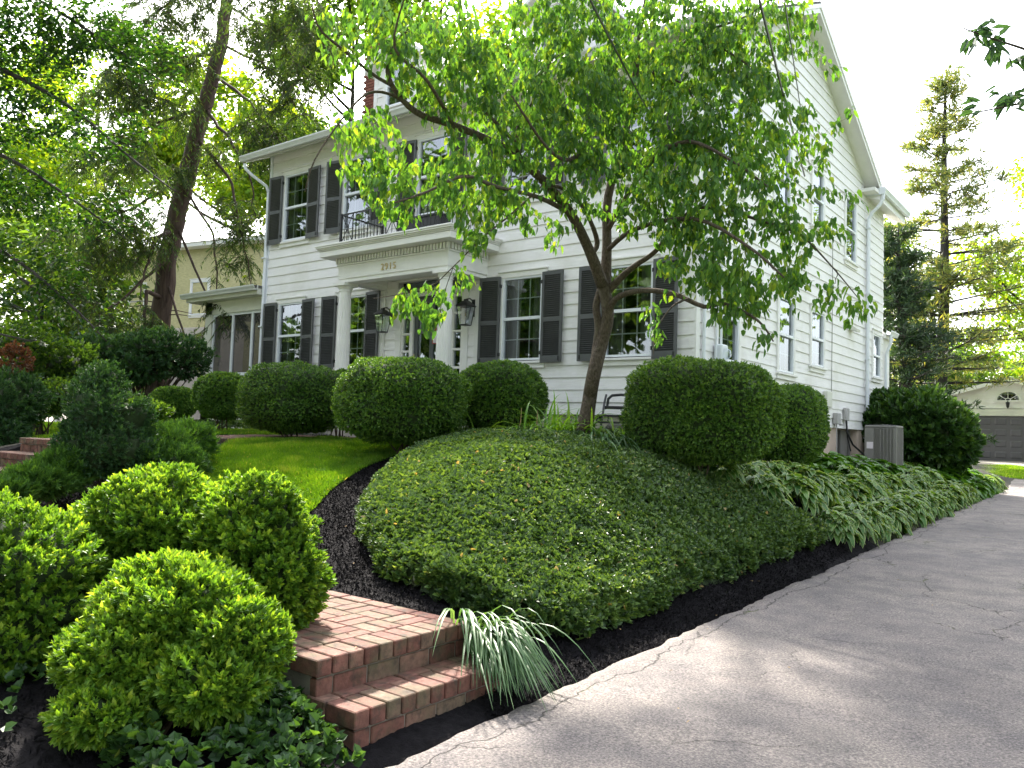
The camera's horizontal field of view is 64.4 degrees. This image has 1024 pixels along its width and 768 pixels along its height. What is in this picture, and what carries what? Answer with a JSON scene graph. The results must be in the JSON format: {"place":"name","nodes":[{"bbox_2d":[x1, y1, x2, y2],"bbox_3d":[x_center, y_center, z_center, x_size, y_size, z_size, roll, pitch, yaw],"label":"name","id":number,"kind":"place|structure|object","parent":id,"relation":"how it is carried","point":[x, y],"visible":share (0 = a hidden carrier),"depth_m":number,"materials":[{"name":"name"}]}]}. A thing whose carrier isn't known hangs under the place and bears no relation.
{"place":"outdoors","nodes":[
{"label":"outdoors","id":0,"kind":"place"},
{"bbox_2d":[0,434,311,447],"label":"ground","id":1,"kind":"structure","parent":0,"point":[21,443],"depth_m":11.00,"materials":[{"name":"green plant"}]},
{"bbox_2d":[0,364,59,445],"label":"leafy shrub","id":2,"kind":"object","parent":1,"relation":"on","point":[24,398],"visible":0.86,"depth_m":11.87,"materials":[{"name":"green plant"}]},
{"bbox_2d":[0,38,115,322],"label":"deciduous tree","id":3,"kind":"object","parent":1,"relation":"on","point":[30,157],"visible":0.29,"depth_m":34.00,"materials":[{"name":"green plant"}]},
{"bbox_2d":[0,193,153,379],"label":"deciduous tree","id":4,"kind":"object","parent":1,"relation":"on","point":[30,232],"visible":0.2,"depth_m":26.34,"materials":[{"name":"green plant"}]},
{"bbox_2d":[0,0,188,346],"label":"shade tree","id":5,"kind":"object","parent":1,"relation":"on","point":[78,42],"visible":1,"depth_m":11.31,"materials":[{"name":"green plant"}]},
{"bbox_2d":[0,37,216,317],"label":"deciduous tree","id":6,"kind":"object","parent":1,"relation":"on","point":[66,86],"visible":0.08,"depth_m":40.19,"materials":[{"name":"green plant"}]},
{"bbox_2d":[54,235,264,421],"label":"neighbour house","id":7,"kind":"structure","parent":1,"relation":"on","point":[187,280],"depth_m":34.40,"materials":[{"name":"paint"}]},
{"bbox_2d":[19,0,346,393],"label":"evergreen tree","id":8,"kind":"object","parent":1,"relation":"on","point":[183,177],"visible":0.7,"depth_m":20.04,"materials":[{"name":"green plant"}]},
{"bbox_2d":[100,32,332,393],"bbox_3d":[-13.072,-6.657,38.262,11.676,18.356,10.921,-1,-4,38],"label":"deciduous tree","id":9,"kind":"object","parent":1,"relation":"on","point":[242,189],"visible":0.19,"depth_m":35.89,"materials":[{"name":"green plant"}]},
{"bbox_2d":[169,418,315,434],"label":"walkway","id":10,"kind":"structure","parent":1,"relation":"on","point":[235,424],"depth_m":15.55,"materials":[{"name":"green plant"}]},
{"bbox_2d":[234,0,440,193],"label":"deciduous tree","id":11,"kind":"object","parent":1,"relation":"on","point":[335,77],"visible":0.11,"depth_m":35.18,"materials":[{"name":"green plant"}]},
{"bbox_2d":[335,0,523,75],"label":"deciduous tree","id":12,"kind":"object","parent":1,"relation":"on","point":[494,14],"visible":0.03,"depth_m":35.65,"materials":[{"name":"green plant"}]},
{"bbox_2d":[282,645,323,694],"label":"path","id":13,"kind":"structure","parent":0,"point":[296,678],"depth_m":3.98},
{"bbox_2d":[204,435,411,511],"bbox_3d":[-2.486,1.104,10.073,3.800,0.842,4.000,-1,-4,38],"label":"lawn","id":14,"kind":"structure","parent":0,"point":[296,470],"depth_m":9.67,"materials":[{"name":"green plant"}]},
{"bbox_2d":[289,590,442,663],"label":"path","id":15,"kind":"structure","parent":0,"point":[362,616],"depth_m":4.75,"materials":[{"name":"brick"}]},
{"bbox_2d":[0,434,876,767],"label":"ground","id":16,"kind":"structure","parent":0,"point":[398,746],"depth_m":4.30,"materials":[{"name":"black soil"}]},
{"bbox_2d":[0,657,51,731],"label":"ground ivy","id":17,"kind":"object","parent":16,"relation":"on","point":[17,671],"visible":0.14,"depth_m":3.73,"materials":[{"name":"green plant"}]},
{"bbox_2d":[0,437,59,473],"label":"brick steps","id":18,"kind":"structure","parent":16,"relation":"on","point":[29,447],"depth_m":9.94,"materials":[{"name":"red brick"}]},
{"bbox_2d":[0,441,104,506],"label":"juniper","id":19,"kind":"object","parent":16,"relation":"on","point":[48,474],"visible":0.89,"depth_m":8.07,"materials":[{"name":"green plant"}]},
{"bbox_2d":[0,485,113,681],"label":"boxwood","id":20,"kind":"object","parent":16,"relation":"on","point":[53,564],"visible":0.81,"depth_m":4.12,"materials":[{"name":"green plant"}]},
{"bbox_2d":[47,358,166,486],"bbox_3d":[-4.427,0.442,8.849,1.246,1.492,1.392,-1,-4,38],"label":"evergreen shrub","id":21,"kind":"object","parent":16,"relation":"on","point":[100,422],"visible":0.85,"depth_m":8.64,"materials":[{"name":"green plant"}]},
{"bbox_2d":[102,414,222,480],"bbox_3d":[-4.042,0.773,9.386,1.263,0.908,1.681,3,-3,-14],"label":"juniper","id":22,"kind":"object","parent":16,"relation":"on","point":[188,440],"visible":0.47,"depth_m":9.21,"materials":[{"name":"green plant"}]},
{"bbox_2d":[36,546,297,753],"bbox_3d":[-1.575,1.183,3.820,1.105,0.804,1.142,3,-4,-16],"label":"boxwood","id":23,"kind":"object","parent":16,"relation":"on","point":[201,637],"visible":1,"depth_m":3.54,"materials":[{"name":"green plant"}]},
{"bbox_2d":[0,663,347,767],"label":"wood chips","id":24,"kind":"object","parent":16,"relation":"on","point":[67,759],"visible":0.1,"depth_m":3.47,"materials":[{"name":"black wood"}]},
{"bbox_2d":[61,459,338,630],"bbox_3d":[-1.950,0.964,4.872,1.989,1.012,0.975,0,-4,24],"label":"boxwood","id":25,"kind":"object","parent":16,"relation":"on","point":[262,527],"visible":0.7,"depth_m":4.57,"materials":[{"name":"green plant"}]},
{"bbox_2d":[98,678,365,767],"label":"ground ivy","id":26,"kind":"object","parent":16,"relation":"on","point":[252,732],"visible":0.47,"depth_m":3.35,"materials":[{"name":"green plant"}]},
{"bbox_2d":[235,360,344,437],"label":"clipped shrub","id":27,"kind":"object","parent":16,"relation":"on","point":[290,397],"visible":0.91,"depth_m":11.86,"materials":[{"name":"green plant"}]},
{"bbox_2d":[291,617,505,751],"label":"brick steps","id":28,"kind":"structure","parent":16,"relation":"on","point":[371,688],"depth_m":4.13,"materials":[{"name":"red brick"}]},
{"bbox_2d":[330,355,473,453],"bbox_3d":[-1.420,0.283,10.586,1.862,1.318,1.639,-1,-4,38],"label":"clipped shrub","id":29,"kind":"object","parent":16,"relation":"on","point":[402,401],"visible":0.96,"depth_m":10.01,"materials":[{"name":"green plant"}]},
{"bbox_2d":[461,358,549,428],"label":"clipped shrub","id":30,"kind":"object","parent":16,"relation":"on","point":[498,386],"visible":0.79,"depth_m":10.85,"materials":[{"name":"green plant"}]},
{"bbox_2d":[432,605,600,711],"bbox_3d":[-0.085,1.484,4.572,0.964,0.417,0.912,-1,-4,38],"label":"strap leaf clump","id":31,"kind":"object","parent":16,"relation":"on","point":[499,649],"visible":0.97,"depth_m":4.49,"materials":[{"name":"green plant"}]},
{"bbox_2d":[492,391,615,434],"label":"daylily","id":32,"kind":"object","parent":16,"relation":"on","point":[557,424],"visible":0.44,"depth_m":9.60,"materials":[{"name":"green plant"}]},
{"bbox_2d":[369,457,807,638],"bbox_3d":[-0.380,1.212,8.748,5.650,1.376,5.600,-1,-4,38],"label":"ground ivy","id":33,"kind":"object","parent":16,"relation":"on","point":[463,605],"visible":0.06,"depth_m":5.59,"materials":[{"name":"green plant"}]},
{"bbox_2d":[305,0,877,432],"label":"dogwood tree","id":34,"kind":"object","parent":16,"relation":"on","point":[715,46],"visible":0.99,"depth_m":8.00,"materials":[{"name":"green plant"}]},
{"bbox_2d":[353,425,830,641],"bbox_3d":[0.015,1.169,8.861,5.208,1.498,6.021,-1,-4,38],"label":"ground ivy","id":35,"kind":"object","parent":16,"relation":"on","point":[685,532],"visible":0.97,"depth_m":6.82,"materials":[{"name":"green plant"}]},
{"bbox_2d":[596,393,625,431],"bbox_3d":[1.571,0.562,12.060,0.610,0.875,0.501,1,-4,18],"label":"patio armchair","id":36,"kind":"object","parent":16,"relation":"on","point":[609,425],"visible":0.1,"depth_m":12.06,"materials":[{"name":"black metal"}]},
{"bbox_2d":[579,424,658,453],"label":"daylily","id":37,"kind":"object","parent":16,"relation":"on","point":[605,436],"visible":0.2,"depth_m":8.94,"materials":[{"name":"green plant"}]},
{"bbox_2d":[618,353,789,474],"bbox_3d":[2.154,0.442,9.158,1.841,1.545,1.521,-1,-4,38],"label":"clipped shrub","id":38,"kind":"object","parent":16,"relation":"on","point":[698,411],"visible":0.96,"depth_m":8.60,"materials":[{"name":"green plant"}]},
{"bbox_2d":[703,464,751,488],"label":"hosta","id":39,"kind":"object","parent":16,"relation":"on","point":[734,474],"visible":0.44,"depth_m":9.18,"materials":[{"name":"green plant"}]},
{"bbox_2d":[717,460,779,495],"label":"hosta","id":40,"kind":"object","parent":16,"relation":"on","point":[758,468],"visible":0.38,"depth_m":9.65,"materials":[{"name":"green plant"}]},
{"bbox_2d":[743,472,795,510],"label":"hosta","id":41,"kind":"object","parent":16,"relation":"on","point":[777,493],"visible":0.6,"depth_m":9.30,"materials":[{"name":"green plant"}]},
{"bbox_2d":[743,460,803,501],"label":"hosta","id":42,"kind":"object","parent":16,"relation":"on","point":[782,467],"visible":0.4,"depth_m":10.20,"materials":[{"name":"green plant"}]},
{"bbox_2d":[763,471,830,519],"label":"hosta","id":43,"kind":"object","parent":16,"relation":"on","point":[813,500],"visible":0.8,"depth_m":9.87,"materials":[{"name":"green plant"}]},
{"bbox_2d":[813,508,865,551],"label":"hosta","id":44,"kind":"object","parent":16,"relation":"on","point":[838,532],"visible":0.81,"depth_m":9.67,"materials":[{"name":"green plant"}]},
{"bbox_2d":[826,506,881,547],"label":"hosta","id":45,"kind":"object","parent":16,"relation":"on","point":[865,522],"visible":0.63,"depth_m":10.17,"materials":[{"name":"green plant"}]},
{"bbox_2d":[0,0,1023,421],"label":"sky","id":46,"kind":"structure","parent":0,"point":[887,48],"materials":[{"name":"white"}]},
{"bbox_2d":[589,0,655,122],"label":"service cable","id":47,"kind":"object","parent":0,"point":[604,28],"visible":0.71,"depth_m":5.99,"materials":[{"name":"black metal"}]},
{"bbox_2d":[386,460,1023,767],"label":"driveway","id":48,"kind":"structure","parent":0,"point":[923,667],"depth_m":4.85,"materials":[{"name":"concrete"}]},
{"bbox_2d":[758,0,804,176],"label":"service cable","id":49,"kind":"object","parent":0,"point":[769,39],"visible":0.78,"depth_m":7.35,"materials":[{"name":"black metal"}]},
{"bbox_2d":[746,458,1019,545],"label":"ground","id":50,"kind":"structure","parent":0,"point":[1007,481],"depth_m":20.84,"materials":[{"name":"soil"}]},
{"bbox_2d":[179,0,910,457],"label":"house","id":51,"kind":"structure","parent":50,"relation":"on","point":[337,258],"depth_m":15.97,"materials":[{"name":"paint"}]},
{"bbox_2d":[275,295,306,365],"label":"window","id":52,"kind":"structure","parent":51,"relation":"in","point":[288,326],"depth_m":18.45,"materials":[{"name":"glass"}]},
{"bbox_2d":[278,163,311,247],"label":"window","id":53,"kind":"structure","parent":51,"relation":"in","point":[294,205],"depth_m":18.61,"materials":[{"name":"glass"}]},
{"bbox_2d":[331,288,370,370],"bbox_3d":[-3.136,-1.076,17.176,1.100,1.740,0.785,-1,-4,38],"label":"window","id":54,"kind":"structure","parent":51,"relation":"in","point":[358,296],"depth_m":17.17,"materials":[{"name":"glass"}]},
{"bbox_2d":[337,149,374,236],"bbox_3d":[-3.039,-4.004,17.349,1.100,1.790,0.785,-1,-4,38],"label":"window","id":55,"kind":"structure","parent":51,"relation":"in","point":[352,201],"depth_m":17.34,"materials":[{"name":"glass"}]},
{"bbox_2d":[413,296,437,359],"bbox_3d":[-1.557,-0.471,15.497,0.940,2.420,0.102,-1,-4,38],"label":"door","id":56,"kind":"structure","parent":51,"relation":"in","point":[423,347],"depth_m":15.69,"materials":[{"name":"paint"}]},
{"bbox_2d":[414,127,451,215],"bbox_3d":[-1.308,-4.026,16.008,1.100,1.790,0.785,-1,-4,38],"label":"window","id":57,"kind":"structure","parent":51,"relation":"in","point":[429,143],"depth_m":16.02,"materials":[{"name":"glass"}]},
{"bbox_2d":[498,266,548,367],"bbox_3d":[0.375,-1.120,14.458,1.100,1.740,0.785,-1,-4,38],"label":"window","id":58,"kind":"structure","parent":51,"relation":"in","point":[521,290],"depth_m":14.45,"materials":[{"name":"glass"}]},
{"bbox_2d":[504,105,548,202],"bbox_3d":[0.471,-4.049,14.631,1.100,1.790,0.785,-1,-4,38],"label":"window","id":59,"kind":"structure","parent":51,"relation":"in","point":[526,177],"depth_m":14.61,"materials":[{"name":"glass"}]},
{"bbox_2d":[599,252,659,365],"bbox_3d":[2.051,-1.142,13.160,1.100,1.740,0.785,-1,-4,38],"label":"window","id":60,"kind":"structure","parent":51,"relation":"in","point":[629,343],"depth_m":13.05,"materials":[{"name":"glass"}]},
{"bbox_2d":[602,76,658,188],"bbox_3d":[2.148,-4.070,13.333,1.100,1.790,0.785,-1,-4,38],"label":"window","id":61,"kind":"structure","parent":51,"relation":"in","point":[635,125],"depth_m":13.29,"materials":[{"name":"paint"}]},
{"bbox_2d":[713,260,741,362],"bbox_3d":[3.234,-1.067,13.343,0.785,1.690,1.080,-1,-4,38],"label":"window","id":62,"kind":"structure","parent":51,"relation":"in","point":[733,342],"depth_m":13.44,"materials":[{"name":"paint"}]},
{"bbox_2d":[772,126,792,223],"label":"window","id":63,"kind":"structure","parent":51,"relation":"in","point":[785,193],"depth_m":15.52,"materials":[{"name":"glass"}]},
{"bbox_2d":[775,292,797,381],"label":"window","id":64,"kind":"structure","parent":51,"relation":"in","point":[785,367],"depth_m":15.54,"materials":[{"name":"glass"}]},
{"bbox_2d":[808,303,827,374],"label":"window","id":65,"kind":"structure","parent":51,"relation":"in","point":[817,336],"depth_m":17.02,"materials":[{"name":"glass"}]},
{"bbox_2d":[810,159,826,236],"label":"window","id":66,"kind":"structure","parent":51,"relation":"in","point":[818,210],"depth_m":17.12,"materials":[{"name":"glass"}]},
{"bbox_2d":[837,430,849,457],"bbox_3d":[7.495,1.390,18.607,0.070,0.670,1.600,-1,-4,38],"label":"utility box","id":67,"kind":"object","parent":51,"relation":"in","point":[842,442],"depth_m":18.86,"materials":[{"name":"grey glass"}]},
{"bbox_2d":[843,188,858,270],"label":"window","id":68,"kind":"structure","parent":51,"relation":"in","point":[851,217],"depth_m":19.03,"materials":[{"name":"glass"}]},
{"bbox_2d":[871,328,882,383],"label":"window","id":69,"kind":"structure","parent":51,"relation":"in","point":[876,340],"depth_m":20.68,"materials":[{"name":"paint"}]},
{"bbox_2d":[758,382,830,464],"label":"clipped shrub","id":70,"kind":"object","parent":50,"relation":"on","point":[806,438],"visible":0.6,"depth_m":11.15,"materials":[{"name":"green plant"}]},
{"bbox_2d":[788,464,846,514],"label":"hosta","id":71,"kind":"object","parent":50,"relation":"on","point":[830,494],"visible":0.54,"depth_m":10.67,"materials":[{"name":"green plant"}]},
{"bbox_2d":[815,456,853,473],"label":"hosta","id":72,"kind":"object","parent":50,"relation":"on","point":[828,462],"visible":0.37,"depth_m":13.31,"materials":[{"name":"green plant"}]},
{"bbox_2d":[820,473,857,508],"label":"hosta","id":73,"kind":"object","parent":50,"relation":"on","point":[843,492],"visible":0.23,"depth_m":11.37,"materials":[{"name":"green plant"}]},
{"bbox_2d":[835,465,877,491],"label":"hosta","id":74,"kind":"object","parent":50,"relation":"on","point":[852,470],"visible":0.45,"depth_m":13.02,"materials":[{"name":"green plant"}]},
{"bbox_2d":[841,479,880,509],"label":"hosta","id":75,"kind":"object","parent":50,"relation":"on","point":[866,496],"visible":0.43,"depth_m":11.93,"materials":[{"name":"green plant"}]},
{"bbox_2d":[829,499,893,542],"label":"hosta","id":76,"kind":"object","parent":50,"relation":"on","point":[876,520],"visible":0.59,"depth_m":10.68,"materials":[{"name":"green plant"}]},
{"bbox_2d":[844,473,890,510],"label":"hosta","id":77,"kind":"object","parent":50,"relation":"on","point":[879,486],"visible":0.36,"depth_m":12.63,"materials":[{"name":"green plant"}]},
{"bbox_2d":[864,424,902,467],"bbox_3d":[7.867,1.303,17.182,0.624,0.900,0.624,-1,-4,38],"label":"air conditioner","id":78,"kind":"object","parent":50,"relation":"on","point":[884,441],"visible":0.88,"depth_m":16.95,"materials":[{"name":"grey metal"}]},
{"bbox_2d":[855,501,912,535],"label":"hosta","id":79,"kind":"object","parent":50,"relation":"on","point":[901,522],"visible":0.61,"depth_m":11.59,"materials":[{"name":"green plant"}]},
{"bbox_2d":[873,511,901,542],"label":"hosta","id":80,"kind":"object","parent":50,"relation":"on","point":[887,521],"visible":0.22,"depth_m":11.08,"materials":[{"name":"green plant"}]},
{"bbox_2d":[874,495,918,526],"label":"hosta","id":81,"kind":"object","parent":50,"relation":"on","point":[904,507],"visible":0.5,"depth_m":12.12,"materials":[{"name":"green plant"}]},
{"bbox_2d":[889,489,934,522],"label":"hosta","id":82,"kind":"object","parent":50,"relation":"on","point":[917,496],"visible":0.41,"depth_m":13.08,"materials":[{"name":"green plant"}]},
{"bbox_2d":[889,493,935,527],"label":"hosta","id":83,"kind":"object","parent":50,"relation":"on","point":[924,518],"visible":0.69,"depth_m":12.48,"materials":[{"name":"green plant"}]},
{"bbox_2d":[861,382,986,475],"bbox_3d":[9.715,1.076,19.496,2.847,2.270,2.994,-1,-4,38],"label":"laurel shrub","id":84,"kind":"object","parent":50,"relation":"on","point":[940,428],"visible":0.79,"depth_m":18.63,"materials":[{"name":"green plant"}]},
{"bbox_2d":[883,217,964,397],"bbox_3d":[16.133,-1.934,34.168,4.616,10.422,4.879,1,-4,22],"label":"deciduous tree","id":85,"kind":"object","parent":50,"relation":"on","point":[929,295],"visible":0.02,"depth_m":33.28,"materials":[{"name":"green plant"}]},
{"bbox_2d":[906,488,947,519],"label":"hosta","id":86,"kind":"object","parent":50,"relation":"on","point":[936,509],"visible":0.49,"depth_m":13.49,"materials":[{"name":"green plant"}]},
{"bbox_2d":[913,490,954,516],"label":"hosta","id":87,"kind":"object","parent":50,"relation":"on","point":[944,505],"visible":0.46,"depth_m":13.87,"materials":[{"name":"green plant"}]},
{"bbox_2d":[883,221,999,444],"bbox_3d":[12.870,-1.409,27.034,4.866,8.241,4.547,2,-3,5],"label":"pine tree","id":88,"kind":"object","parent":50,"relation":"on","point":[901,300],"visible":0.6,"depth_m":26.58,"materials":[{"name":"green plant"}]},
{"bbox_2d":[932,484,971,508],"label":"hosta","id":89,"kind":"object","parent":50,"relation":"on","point":[962,500],"visible":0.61,"depth_m":15.40,"materials":[{"name":"green plant"}]},
{"bbox_2d":[883,62,1023,390],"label":"pine tree","id":90,"kind":"object","parent":50,"relation":"on","point":[945,279],"visible":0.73,"depth_m":29.75,"materials":[{"name":"green plant"}]},
{"bbox_2d":[931,153,1023,361],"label":"deciduous tree","id":91,"kind":"object","parent":50,"relation":"on","point":[1003,280],"visible":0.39,"depth_m":32.58,"materials":[{"name":"green plant"}]},
{"bbox_2d":[951,377,1023,461],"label":"garage","id":92,"kind":"structure","parent":0,"point":[1001,416],"depth_m":36.87,"materials":[{"name":"paint"}]},
{"bbox_2d":[978,416,1023,461],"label":"garage door","id":93,"kind":"structure","parent":92,"relation":"in","point":[1009,430],"depth_m":36.77,"materials":[{"name":"paint"}]},
{"bbox_2d":[959,18,1023,122],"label":"overhanging branch","id":94,"kind":"object","parent":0,"point":[983,30],"visible":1,"depth_m":4.17,"materials":[{"name":"green plant"}]},
{"bbox_2d":[978,464,1023,478],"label":"grass","id":95,"kind":"structure","parent":0,"point":[1011,471],"depth_m":27.36,"materials":[{"name":"green plant"}]},
{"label":"lawn","id":96,"kind":"structure","parent":0,"visible":0},
{"bbox_2d":[0,340,35,376],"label":"red maple shrub","id":97,"kind":"object","parent":96,"relation":"on","point":[21,350],"visible":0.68,"depth_m":12.89,"materials":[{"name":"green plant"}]},
{"bbox_2d":[0,315,100,430],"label":"leafy shrub","id":98,"kind":"object","parent":96,"relation":"on","point":[62,360],"visible":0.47,"depth_m":14.94,"materials":[{"name":"green plant"}]},
{"bbox_2d":[27,375,79,435],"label":"leafy shrub","id":99,"kind":"object","parent":96,"relation":"on","point":[54,410],"visible":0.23,"depth_m":13.26,"materials":[{"name":"green plant"}]},
{"bbox_2d":[69,324,220,397],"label":"leafy hedge","id":100,"kind":"object","parent":96,"relation":"on","point":[144,357],"visible":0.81,"depth_m":16.84,"materials":[{"name":"green plant"}]},
{"bbox_2d":[124,396,175,421],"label":"leafy shrub","id":101,"kind":"object","parent":96,"relation":"on","point":[165,411],"visible":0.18,"depth_m":13.64,"materials":[{"name":"green plant"}]},
{"bbox_2d":[29,421,280,437],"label":"grass","id":102,"kind":"structure","parent":96,"relation":"on","point":[53,428],"depth_m":13.67,"materials":[{"name":"green plant"}]},
{"bbox_2d":[149,385,196,421],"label":"clipped shrub","id":103,"kind":"object","parent":96,"relation":"on","point":[179,398],"visible":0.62,"depth_m":15.31,"materials":[{"name":"green plant"}]},
{"bbox_2d":[190,371,243,429],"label":"clipped shrub","id":104,"kind":"object","parent":96,"relation":"on","point":[213,395],"visible":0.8,"depth_m":13.85,"materials":[{"name":"green plant"}]},
{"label":"ground","id":105,"kind":"structure","parent":0,"visible":0},
{"bbox_2d":[891,334,996,391],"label":"deciduous tree","id":106,"kind":"object","parent":105,"relation":"on","point":[967,375],"visible":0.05,"depth_m":51.48,"materials":[{"name":"green plant"}]},
{"bbox_2d":[932,325,1023,386],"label":"deciduous tree","id":107,"kind":"object","parent":105,"relation":"on","point":[1014,373],"visible":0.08,"depth_m":54.28,"materials":[{"name":"green plant"}]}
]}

